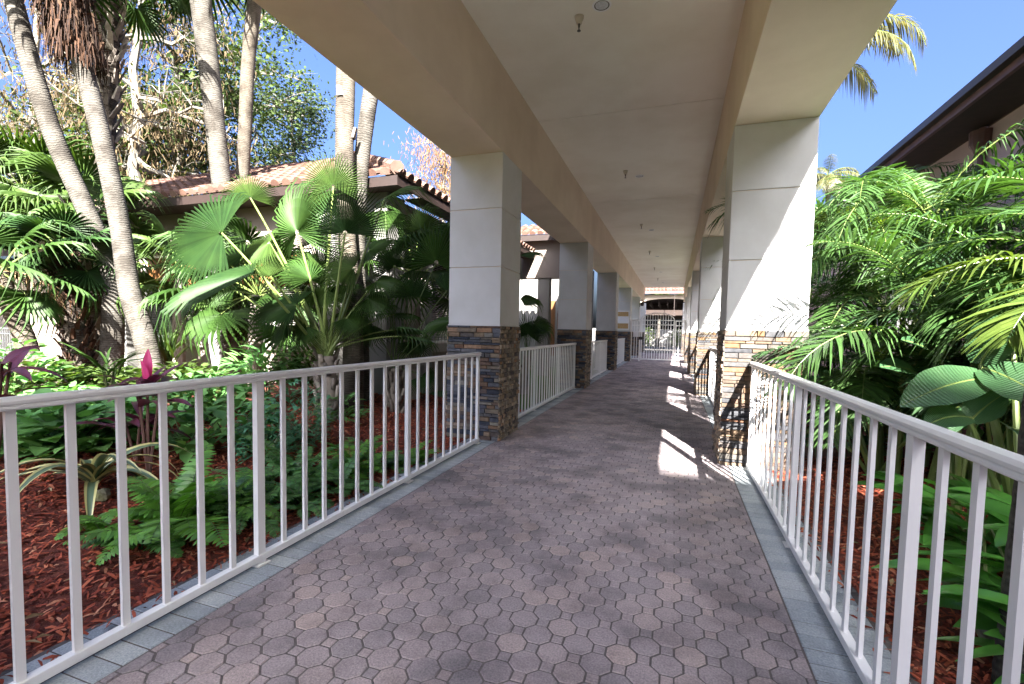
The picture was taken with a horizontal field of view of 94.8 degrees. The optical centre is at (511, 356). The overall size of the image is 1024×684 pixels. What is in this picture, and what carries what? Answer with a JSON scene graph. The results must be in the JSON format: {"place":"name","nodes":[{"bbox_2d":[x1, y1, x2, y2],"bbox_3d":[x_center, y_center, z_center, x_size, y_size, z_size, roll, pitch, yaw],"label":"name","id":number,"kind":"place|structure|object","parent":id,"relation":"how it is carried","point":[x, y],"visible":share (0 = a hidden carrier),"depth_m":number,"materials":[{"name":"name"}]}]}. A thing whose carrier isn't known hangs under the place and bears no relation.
{"place":"outdoors","nodes":[
{"label":"outdoors","id":0,"kind":"place"},
{"bbox_2d":[0,353,919,683],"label":"walkway","id":1,"kind":"structure","parent":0,"point":[550,654],"depth_m":2.56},
{"bbox_2d":[0,356,635,683],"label":"paver border","id":2,"kind":"object","parent":1,"relation":"on","point":[92,669],"visible":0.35,"depth_m":2.44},
{"bbox_2d":[0,352,481,683],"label":"railing","id":3,"kind":"object","parent":2,"relation":"on","point":[80,650],"visible":1,"depth_m":2.31,"materials":[{"name":"white metal"}]},
{"bbox_2d":[445,152,521,441],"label":"column","id":4,"kind":"structure","parent":2,"relation":"on","point":[485,232],"depth_m":5.73,"materials":[{"name":"paint"}]},
{"bbox_2d":[518,343,576,417],"bbox_3d":[0.687,0.321,8.833,0.072,1.083,4.924,2,3,19],"label":"railing","id":5,"kind":"object","parent":2,"relation":"on","point":[533,406],"visible":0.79,"depth_m":8.58,"materials":[{"name":"white metal"}]},
{"bbox_2d":[590,340,607,378],"bbox_3d":[2.526,0.055,14.169,0.072,1.083,4.624,2,3,19],"label":"railing","id":6,"kind":"object","parent":2,"relation":"on","point":[598,353],"visible":0.63,"depth_m":14.72,"materials":[{"name":"white metal"}]},
{"bbox_2d":[639,313,674,360],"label":"gate","id":7,"kind":"structure","parent":1,"relation":"on","point":[652,324],"depth_m":22.19,"materials":[{"name":"white metal"}]},
{"bbox_2d":[687,365,910,683],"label":"paver border","id":8,"kind":"object","parent":1,"relation":"on","point":[782,561],"visible":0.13,"depth_m":2.43,"materials":[{"name":"grey concrete"}]},
{"bbox_2d":[687,271,699,373],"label":"column","id":9,"kind":"structure","parent":8,"relation":"on","point":[693,319],"depth_m":15.74,"materials":[{"name":"paint"}]},
{"bbox_2d":[693,237,722,395],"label":"column","id":10,"kind":"structure","parent":8,"relation":"on","point":[708,317],"depth_m":10.22,"materials":[{"name":"paint"}]},
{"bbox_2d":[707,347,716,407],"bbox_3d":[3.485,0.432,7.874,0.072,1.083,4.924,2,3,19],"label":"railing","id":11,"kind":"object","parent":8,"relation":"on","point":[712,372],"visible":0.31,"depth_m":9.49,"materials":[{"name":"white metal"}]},
{"bbox_2d":[712,117,819,472],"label":"column","id":12,"kind":"structure","parent":8,"relation":"on","point":[771,173],"depth_m":4.69,"materials":[{"name":"paint"}]},
{"bbox_2d":[253,0,896,301],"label":"walkway canopy","id":13,"kind":"object","parent":12,"relation":"on","point":[664,97],"visible":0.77,"depth_m":5.08,"materials":[{"name":"paint"}]},
{"bbox_2d":[744,362,1023,683],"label":"railing","id":14,"kind":"object","parent":8,"relation":"on","point":[983,457],"visible":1,"depth_m":1.71,"materials":[{"name":"white metal"}]},
{"bbox_2d":[422,366,597,408],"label":"lawn","id":15,"kind":"structure","parent":0,"point":[440,393],"depth_m":10.82,"materials":[{"name":"green plant"}]},
{"bbox_2d":[388,126,450,222],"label":"tree","id":16,"kind":"object","parent":15,"relation":"on","point":[442,187],"visible":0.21,"depth_m":23.39,"materials":[{"name":"pink plant"}]},
{"bbox_2d":[434,224,593,375],"bbox_3d":[-0.671,-1.938,16.680,6.780,4.746,4.149,2,3,19],"label":"porch","id":17,"kind":"object","parent":15,"relation":"on","point":[540,280],"visible":0.06,"depth_m":14.41,"materials":[{"name":"paint"}]},
{"bbox_2d":[519,252,554,393],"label":"fan palm","id":18,"kind":"object","parent":15,"relation":"on","point":[537,328],"visible":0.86,"depth_m":9.91,"materials":[{"name":"green plant"}]},
{"bbox_2d":[556,242,592,388],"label":"column","id":19,"kind":"structure","parent":15,"relation":"on","point":[575,291],"depth_m":11.19,"materials":[{"name":"paint"}]},
{"bbox_2d":[595,272,618,369],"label":"column","id":20,"kind":"structure","parent":15,"relation":"on","point":[607,306],"depth_m":16.66,"materials":[{"name":"paint"}]},
{"bbox_2d":[617,288,632,360],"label":"column","id":21,"kind":"structure","parent":15,"relation":"on","point":[625,300],"depth_m":22.12,"materials":[{"name":"paint"}]},
{"bbox_2d":[0,0,1023,329],"label":"sky","id":22,"kind":"structure","parent":0,"point":[964,37],"materials":[{"name":"blue"}]},
{"bbox_2d":[593,344,681,353],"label":"pool deck","id":23,"kind":"structure","parent":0,"point":[670,349],"depth_m":38.84,"materials":[{"name":"grey concrete"}]},
{"bbox_2d":[631,297,640,355],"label":"column","id":24,"kind":"structure","parent":23,"relation":"on","point":[636,302],"depth_m":27.58,"materials":[{"name":"paint"}]},
{"bbox_2d":[643,287,684,319],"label":"pavilion","id":25,"kind":"structure","parent":23,"relation":"on","point":[659,303],"depth_m":36.77,"materials":[{"name":"paint"}]},
{"bbox_2d":[815,154,858,201],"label":"coconut palm","id":26,"kind":"object","parent":23,"relation":"on","point":[819,177],"visible":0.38,"depth_m":33.39,"materials":[{"name":"yellow plant"}]},
{"label":"ground","id":27,"kind":"structure","parent":0,"visible":0},
{"bbox_2d":[0,124,93,374],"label":"palm","id":28,"kind":"object","parent":27,"relation":"on","point":[6,142],"visible":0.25,"depth_m":9.32,"materials":[{"name":"green plant"}]},
{"bbox_2d":[0,170,130,358],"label":"palm","id":29,"kind":"object","parent":27,"relation":"on","point":[32,186],"visible":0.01,"depth_m":9.79,"materials":[{"name":"green plant"}]},
{"bbox_2d":[0,142,173,363],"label":"palm","id":30,"kind":"object","parent":27,"relation":"on","point":[41,167],"visible":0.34,"depth_m":8.11,"materials":[{"name":"green plant"}]},
{"bbox_2d":[0,0,231,323],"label":"tree","id":31,"kind":"object","parent":27,"relation":"on","point":[53,82],"visible":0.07,"depth_m":14.01,"materials":[{"name":"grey plant"}]},
{"bbox_2d":[89,0,193,232],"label":"palm","id":32,"kind":"object","parent":27,"relation":"on","point":[148,22],"visible":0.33,"depth_m":9.44,"materials":[{"name":"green plant"}]},
{"bbox_2d":[0,0,308,200],"bbox_3d":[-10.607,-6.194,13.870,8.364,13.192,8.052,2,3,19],"label":"tree","id":33,"kind":"object","parent":27,"relation":"on","point":[134,136],"visible":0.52,"depth_m":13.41,"materials":[{"name":"grey plant"}]},
{"bbox_2d":[166,0,333,193],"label":"tree","id":34,"kind":"object","parent":27,"relation":"on","point":[270,22],"visible":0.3,"depth_m":18.89,"materials":[{"name":"green plant"}]},
{"bbox_2d":[0,377,520,683],"bbox_3d":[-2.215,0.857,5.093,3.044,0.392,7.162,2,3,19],"label":"bark mulch","id":35,"kind":"object","parent":27,"relation":"on","point":[50,617],"visible":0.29,"depth_m":2.77,"materials":[{"name":"brown wood"}]},
{"bbox_2d":[0,346,68,450],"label":"cordyline","id":36,"kind":"object","parent":35,"relation":"on","point":[15,357],"visible":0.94,"depth_m":3.44,"materials":[{"name":"purple plant"}]},
{"bbox_2d":[0,338,75,394],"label":"shrub","id":37,"kind":"object","parent":35,"relation":"on","point":[39,361],"visible":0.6,"depth_m":5.28,"materials":[{"name":"green plant"}]},
{"bbox_2d":[0,355,99,394],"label":"shrub","id":38,"kind":"object","parent":35,"relation":"on","point":[37,383],"visible":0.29,"depth_m":5.94,"materials":[{"name":"green plant"}]},
{"bbox_2d":[0,212,106,385],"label":"palm","id":39,"kind":"object","parent":35,"relation":"on","point":[18,307],"visible":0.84,"depth_m":6.60,"materials":[{"name":"green plant"}]},
{"bbox_2d":[0,388,108,457],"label":"shrub","id":40,"kind":"object","parent":35,"relation":"on","point":[28,414],"visible":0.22,"depth_m":3.80,"materials":[{"name":"green plant"}]},
{"bbox_2d":[0,200,114,384],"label":"palm","id":41,"kind":"object","parent":35,"relation":"on","point":[74,333],"visible":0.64,"depth_m":7.25,"materials":[{"name":"green plant"}]},
{"bbox_2d":[3,0,124,383],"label":"palm","id":42,"kind":"object","parent":35,"relation":"on","point":[112,329],"visible":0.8,"depth_m":7.33,"materials":[{"name":"grey plant"}]},
{"bbox_2d":[16,381,115,413],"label":"shrub","id":43,"kind":"object","parent":35,"relation":"on","point":[73,385],"visible":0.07,"depth_m":5.14,"materials":[{"name":"green plant"}]},
{"bbox_2d":[2,403,130,462],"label":"shrub","id":44,"kind":"object","parent":35,"relation":"on","point":[30,444],"visible":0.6,"depth_m":3.78,"materials":[{"name":"green plant"}]},
{"bbox_2d":[16,0,165,375],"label":"palm","id":45,"kind":"object","parent":35,"relation":"on","point":[70,33],"visible":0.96,"depth_m":7.01,"materials":[{"name":"grey plant"}]},
{"bbox_2d":[0,442,189,514],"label":"agave","id":46,"kind":"object","parent":35,"relation":"on","point":[94,471],"visible":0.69,"depth_m":3.23,"materials":[{"name":"green plant"}]},
{"bbox_2d":[55,515,135,546],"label":"fern","id":47,"kind":"object","parent":35,"relation":"on","point":[90,522],"visible":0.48,"depth_m":2.85,"materials":[{"name":"green plant"}]},
{"bbox_2d":[42,341,154,400],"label":"palm seedling","id":48,"kind":"object","parent":35,"relation":"on","point":[106,360],"visible":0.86,"depth_m":4.95,"materials":[{"name":"green plant"}]},
{"bbox_2d":[42,396,157,437],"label":"shrub","id":49,"kind":"object","parent":35,"relation":"on","point":[129,408],"visible":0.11,"depth_m":4.36,"materials":[{"name":"green plant"}]},
{"bbox_2d":[54,366,173,391],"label":"shrub","id":50,"kind":"object","parent":35,"relation":"on","point":[100,380],"visible":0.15,"depth_m":6.23,"materials":[{"name":"green plant"}]},
{"bbox_2d":[54,401,191,461],"bbox_3d":[-3.114,0.638,3.897,0.879,0.535,0.633,1,3,-9],"label":"cordyline","id":51,"kind":"object","parent":35,"relation":"on","point":[135,420],"visible":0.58,"depth_m":3.86,"materials":[{"name":"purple plant"}]},
{"bbox_2d":[80,520,185,557],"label":"fern","id":52,"kind":"object","parent":35,"relation":"on","point":[176,545],"visible":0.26,"depth_m":2.71,"materials":[{"name":"green plant"}]},
{"bbox_2d":[97,349,194,473],"bbox_3d":[-2.890,0.457,3.738,0.596,1.041,0.676,2,3,19],"label":"cordyline","id":53,"kind":"object","parent":35,"relation":"on","point":[147,376],"visible":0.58,"depth_m":3.72,"materials":[{"name":"purple plant"}]},
{"bbox_2d":[63,443,246,564],"bbox_3d":[-2.088,0.894,3.018,0.878,0.470,1.073,1,3,-11],"label":"fern","id":54,"kind":"object","parent":35,"relation":"on","point":[183,517],"visible":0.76,"depth_m":2.86,"materials":[{"name":"green plant"}]},
{"bbox_2d":[125,388,226,422],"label":"shrub","id":55,"kind":"object","parent":35,"relation":"on","point":[174,405],"visible":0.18,"depth_m":5.15,"materials":[{"name":"green plant"}]},
{"bbox_2d":[152,318,204,375],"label":"palm seedling","id":56,"kind":"object","parent":35,"relation":"on","point":[165,350],"visible":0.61,"depth_m":7.50,"materials":[{"name":"green plant"}]},
{"bbox_2d":[127,359,229,397],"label":"shrub","id":57,"kind":"object","parent":35,"relation":"on","point":[202,367],"visible":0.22,"depth_m":6.56,"materials":[{"name":"green plant"}]},
{"bbox_2d":[111,388,246,463],"bbox_3d":[-3.004,0.594,4.277,1.058,0.612,1.010,2,3,19],"label":"shrub","id":58,"kind":"object","parent":35,"relation":"on","point":[220,411],"visible":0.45,"depth_m":4.22,"materials":[{"name":"green plant"}]},
{"bbox_2d":[115,210,257,377],"bbox_3d":[-5.853,-0.980,8.462,2.218,3.047,2.312,2,3,19],"label":"palm","id":59,"kind":"object","parent":35,"relation":"on","point":[147,282],"visible":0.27,"depth_m":8.12,"materials":[{"name":"green plant"}]},
{"bbox_2d":[156,364,269,414],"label":"shrub","id":60,"kind":"object","parent":35,"relation":"on","point":[238,388],"visible":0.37,"depth_m":5.48,"materials":[{"name":"green plant"}]},
{"bbox_2d":[183,0,245,375],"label":"palm","id":61,"kind":"object","parent":35,"relation":"on","point":[202,17],"visible":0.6,"depth_m":8.67,"materials":[{"name":"beige plant"}]},
{"bbox_2d":[136,470,295,522],"bbox_3d":[-2.002,0.967,3.238,0.945,0.328,0.878,2,3,19],"label":"fern","id":62,"kind":"object","parent":35,"relation":"on","point":[246,508],"visible":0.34,"depth_m":3.16,"materials":[{"name":"green plant"}]},
{"bbox_2d":[174,391,291,451],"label":"shrub","id":63,"kind":"object","parent":35,"relation":"on","point":[237,404],"visible":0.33,"depth_m":4.53,"materials":[{"name":"green plant"}]},
{"bbox_2d":[137,212,338,383],"bbox_3d":[-4.309,-0.869,7.753,2.806,2.956,2.905,1,3,-9],"label":"palm","id":64,"kind":"object","parent":35,"relation":"on","point":[236,231],"visible":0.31,"depth_m":7.17,"materials":[{"name":"green plant"}]},
{"bbox_2d":[229,0,270,178],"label":"palm","id":65,"kind":"object","parent":35,"relation":"on","point":[254,10],"visible":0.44,"depth_m":9.17,"materials":[{"name":"beige plant"}]},
{"bbox_2d":[205,474,301,538],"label":"fern","id":66,"kind":"object","parent":35,"relation":"on","point":[274,527],"visible":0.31,"depth_m":3.14,"materials":[{"name":"green plant"}]},
{"bbox_2d":[209,341,311,399],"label":"shrub","id":67,"kind":"object","parent":35,"relation":"on","point":[249,358],"visible":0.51,"depth_m":6.49,"materials":[{"name":"green plant"}]},
{"bbox_2d":[211,457,310,506],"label":"fern","id":68,"kind":"object","parent":35,"relation":"on","point":[269,477],"visible":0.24,"depth_m":3.80,"materials":[{"name":"green plant"}]},
{"bbox_2d":[222,405,301,464],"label":"shrub","id":69,"kind":"object","parent":35,"relation":"on","point":[250,448],"visible":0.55,"depth_m":4.35,"materials":[{"name":"green plant"}]},
{"bbox_2d":[240,378,337,447],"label":"shrub","id":70,"kind":"object","parent":35,"relation":"on","point":[295,408],"visible":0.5,"depth_m":4.85,"materials":[{"name":"green plant"}]},
{"bbox_2d":[242,435,354,486],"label":"fern","id":71,"kind":"object","parent":35,"relation":"on","point":[311,461],"visible":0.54,"depth_m":3.91,"materials":[{"name":"green plant"}]},
{"bbox_2d":[153,153,447,421],"bbox_3d":[-2.908,-1.088,6.103,3.733,3.851,3.020,2,3,19],"label":"fan palm","id":72,"kind":"object","parent":35,"relation":"on","point":[201,246],"visible":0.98,"depth_m":6.06,"materials":[{"name":"green plant"}]},
{"bbox_2d":[265,472,338,519],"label":"fern","id":73,"kind":"object","parent":35,"relation":"on","point":[296,497],"visible":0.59,"depth_m":3.55,"materials":[{"name":"green plant"}]},
{"bbox_2d":[262,345,341,388],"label":"shrub","id":74,"kind":"object","parent":35,"relation":"on","point":[278,368],"visible":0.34,"depth_m":6.76,"materials":[{"name":"green plant"}]},
{"bbox_2d":[312,392,374,422],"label":"shrub","id":75,"kind":"object","parent":35,"relation":"on","point":[350,407],"visible":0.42,"depth_m":5.95,"materials":[{"name":"green plant"}]},
{"bbox_2d":[308,451,382,496],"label":"fern","id":76,"kind":"object","parent":35,"relation":"on","point":[350,486],"visible":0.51,"depth_m":3.86,"materials":[{"name":"green plant"}]},
{"bbox_2d":[335,67,363,409],"bbox_3d":[-2.393,-4.079,7.234,3.239,9.798,3.305,2,3,19],"label":"palm","id":77,"kind":"object","parent":35,"relation":"on","point":[345,132],"visible":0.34,"depth_m":6.87,"materials":[{"name":"beige plant"}]},
{"bbox_2d":[311,434,394,479],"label":"fern","id":78,"kind":"object","parent":35,"relation":"on","point":[366,450],"visible":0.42,"depth_m":4.30,"materials":[{"name":"green plant"}]},
{"bbox_2d":[354,88,377,400],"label":"palm","id":79,"kind":"object","parent":35,"relation":"on","point":[368,108],"visible":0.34,"depth_m":7.19,"materials":[{"name":"beige plant"}]},
{"bbox_2d":[344,437,424,478],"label":"fern","id":80,"kind":"object","parent":35,"relation":"on","point":[390,462],"visible":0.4,"depth_m":4.50,"materials":[{"name":"green plant"}]},
{"bbox_2d":[339,205,449,399],"bbox_3d":[-1.720,-0.820,7.997,2.618,3.265,2.191,2,3,19],"label":"palm","id":81,"kind":"object","parent":35,"relation":"on","point":[434,276],"visible":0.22,"depth_m":7.55,"materials":[{"name":"green plant"}]},
{"bbox_2d":[361,203,451,412],"bbox_3d":[-1.294,-0.756,6.888,2.196,3.265,1.396,4,4,36],"label":"fan palm","id":82,"kind":"object","parent":35,"relation":"on","point":[439,253],"visible":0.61,"depth_m":6.77,"materials":[{"name":"green plant"}]},
{"bbox_2d":[4,151,534,393],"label":"building","id":83,"kind":"structure","parent":27,"relation":"on","point":[396,177],"depth_m":8.84,"materials":[{"name":"beige paint"}]},
{"bbox_2d":[144,255,203,346],"bbox_3d":[-6.884,-1.158,9.642,2.010,1.860,0.180,2,3,19],"label":"window","id":84,"kind":"structure","parent":83,"relation":"in","point":[158,273],"depth_m":9.84,"materials":[{"name":"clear glass"}]},
{"bbox_2d":[240,248,312,351],"bbox_3d":[-4.450,-1.062,8.808,1.960,1.860,0.180,2,3,19],"label":"window","id":85,"kind":"structure","parent":83,"relation":"in","point":[273,284],"depth_m":8.82,"materials":[{"name":"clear glass"}]},
{"bbox_2d":[432,260,448,351],"bbox_3d":[-1.340,-1.070,10.150,0.210,1.870,2.000,2,3,19],"label":"window","id":86,"kind":"structure","parent":83,"relation":"in","point":[442,348],"depth_m":9.77,"materials":[{"name":"black glass"}]},
{"bbox_2d":[252,62,335,186],"bbox_3d":[-11.559,-7.351,24.379,7.938,14.266,6.775,2,3,19],"label":"tree","id":87,"kind":"object","parent":27,"relation":"on","point":[295,145],"visible":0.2,"depth_m":23.40,"materials":[{"name":"green plant"}]},
{"bbox_2d":[764,385,1002,683],"bbox_3d":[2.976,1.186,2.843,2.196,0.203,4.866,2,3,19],"label":"bark mulch","id":88,"kind":"object","parent":27,"relation":"on","point":[916,642],"visible":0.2,"depth_m":2.86,"materials":[{"name":"brown wood"}]},
{"bbox_2d":[706,231,894,349],"bbox_3d":[6.202,-0.918,9.908,3.439,3.611,3.804,0,4,-25],"label":"areca palm","id":89,"kind":"object","parent":88,"relation":"on","point":[814,290],"visible":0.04,"depth_m":9.75,"materials":[{"name":"green plant"}]},
{"bbox_2d":[705,118,1023,445],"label":"areca palm","id":90,"kind":"object","parent":88,"relation":"on","point":[832,214],"visible":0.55,"depth_m":5.02,"materials":[{"name":"green plant"}]},
{"bbox_2d":[842,11,928,106],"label":"coconut palm","id":91,"kind":"object","parent":88,"relation":"on","point":[880,36],"visible":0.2,"depth_m":9.05,"materials":[{"name":"green plant"}]},
{"bbox_2d":[788,364,984,478],"bbox_3d":[3.273,0.649,4.498,1.361,1.105,1.442,2,3,7],"label":"paddle leaf plant","id":92,"kind":"object","parent":88,"relation":"on","point":[863,447],"visible":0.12,"depth_m":4.53,"materials":[{"name":"green plant"}]},
{"bbox_2d":[751,270,1022,480],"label":"areca palm","id":93,"kind":"object","parent":88,"relation":"on","point":[871,384],"visible":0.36,"depth_m":4.17,"materials":[{"name":"green plant"}]},
{"bbox_2d":[754,205,1023,481],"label":"areca palm","id":94,"kind":"object","parent":88,"relation":"on","point":[996,277],"visible":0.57,"depth_m":3.82,"materials":[{"name":"green plant"}]},
{"bbox_2d":[805,351,1022,466],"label":"areca palm","id":95,"kind":"object","parent":88,"relation":"on","point":[904,410],"visible":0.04,"depth_m":4.58,"materials":[{"name":"green plant"}]},
{"bbox_2d":[811,159,1023,370],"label":"areca palm","id":96,"kind":"object","parent":88,"relation":"on","point":[948,173],"visible":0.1,"depth_m":7.21,"materials":[{"name":"green plant"}]},
{"bbox_2d":[849,469,1003,573],"bbox_3d":[2.784,0.991,2.788,1.143,0.548,1.226,-1,4,-36],"label":"ginger plant","id":97,"kind":"object","parent":88,"relation":"on","point":[928,493],"visible":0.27,"depth_m":2.92,"materials":[{"name":"green plant"}]},
{"bbox_2d":[845,348,1011,498],"bbox_3d":[3.465,0.569,3.755,1.416,1.242,1.632,3,4,27],"label":"paddle leaf plant","id":98,"kind":"object","parent":88,"relation":"on","point":[897,373],"visible":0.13,"depth_m":3.85,"materials":[{"name":"green plant"}]},
{"bbox_2d":[880,298,1010,510],"bbox_3d":[3.293,0.392,3.466,0.849,1.654,0.620,1,3,3],"label":"paddle leaf plant","id":99,"kind":"object","parent":88,"relation":"on","point":[958,465],"visible":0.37,"depth_m":3.52,"materials":[{"name":"green plant"}]},
{"bbox_2d":[871,558,1023,683],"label":"ginger plant","id":100,"kind":"object","parent":88,"relation":"on","point":[991,600],"visible":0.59,"depth_m":1.90,"materials":[{"name":"green plant"}]},
{"bbox_2d":[878,160,1023,369],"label":"areca palm","id":101,"kind":"object","parent":88,"relation":"on","point":[1015,341],"visible":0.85,"depth_m":3.16,"materials":[{"name":"green plant"}]},
{"bbox_2d":[891,487,1011,611],"bbox_3d":[2.371,1.028,2.252,0.988,0.539,1.326,4,4,42],"label":"ginger plant","id":102,"kind":"object","parent":88,"relation":"on","point":[952,550],"visible":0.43,"depth_m":2.46,"materials":[{"name":"green plant"}]},
{"bbox_2d":[900,303,1023,495],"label":"paddle leaf plant","id":103,"kind":"object","parent":88,"relation":"on","point":[984,394],"visible":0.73,"depth_m":2.77,"materials":[{"name":"green plant"}]},
{"bbox_2d":[947,487,1010,546],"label":"ginger plant","id":104,"kind":"object","parent":88,"relation":"on","point":[1002,506],"visible":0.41,"depth_m":2.38,"materials":[{"name":"green plant"}]},
{"bbox_2d":[991,393,1023,683],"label":"palm","id":105,"kind":"object","parent":88,"relation":"on","point":[997,665],"visible":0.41,"depth_m":1.83,"materials":[{"name":"green plant"}]},
{"bbox_2d":[807,36,1023,374],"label":"house","id":106,"kind":"structure","parent":27,"relation":"on","point":[984,106],"depth_m":7.63,"materials":[{"name":"brown metal"}]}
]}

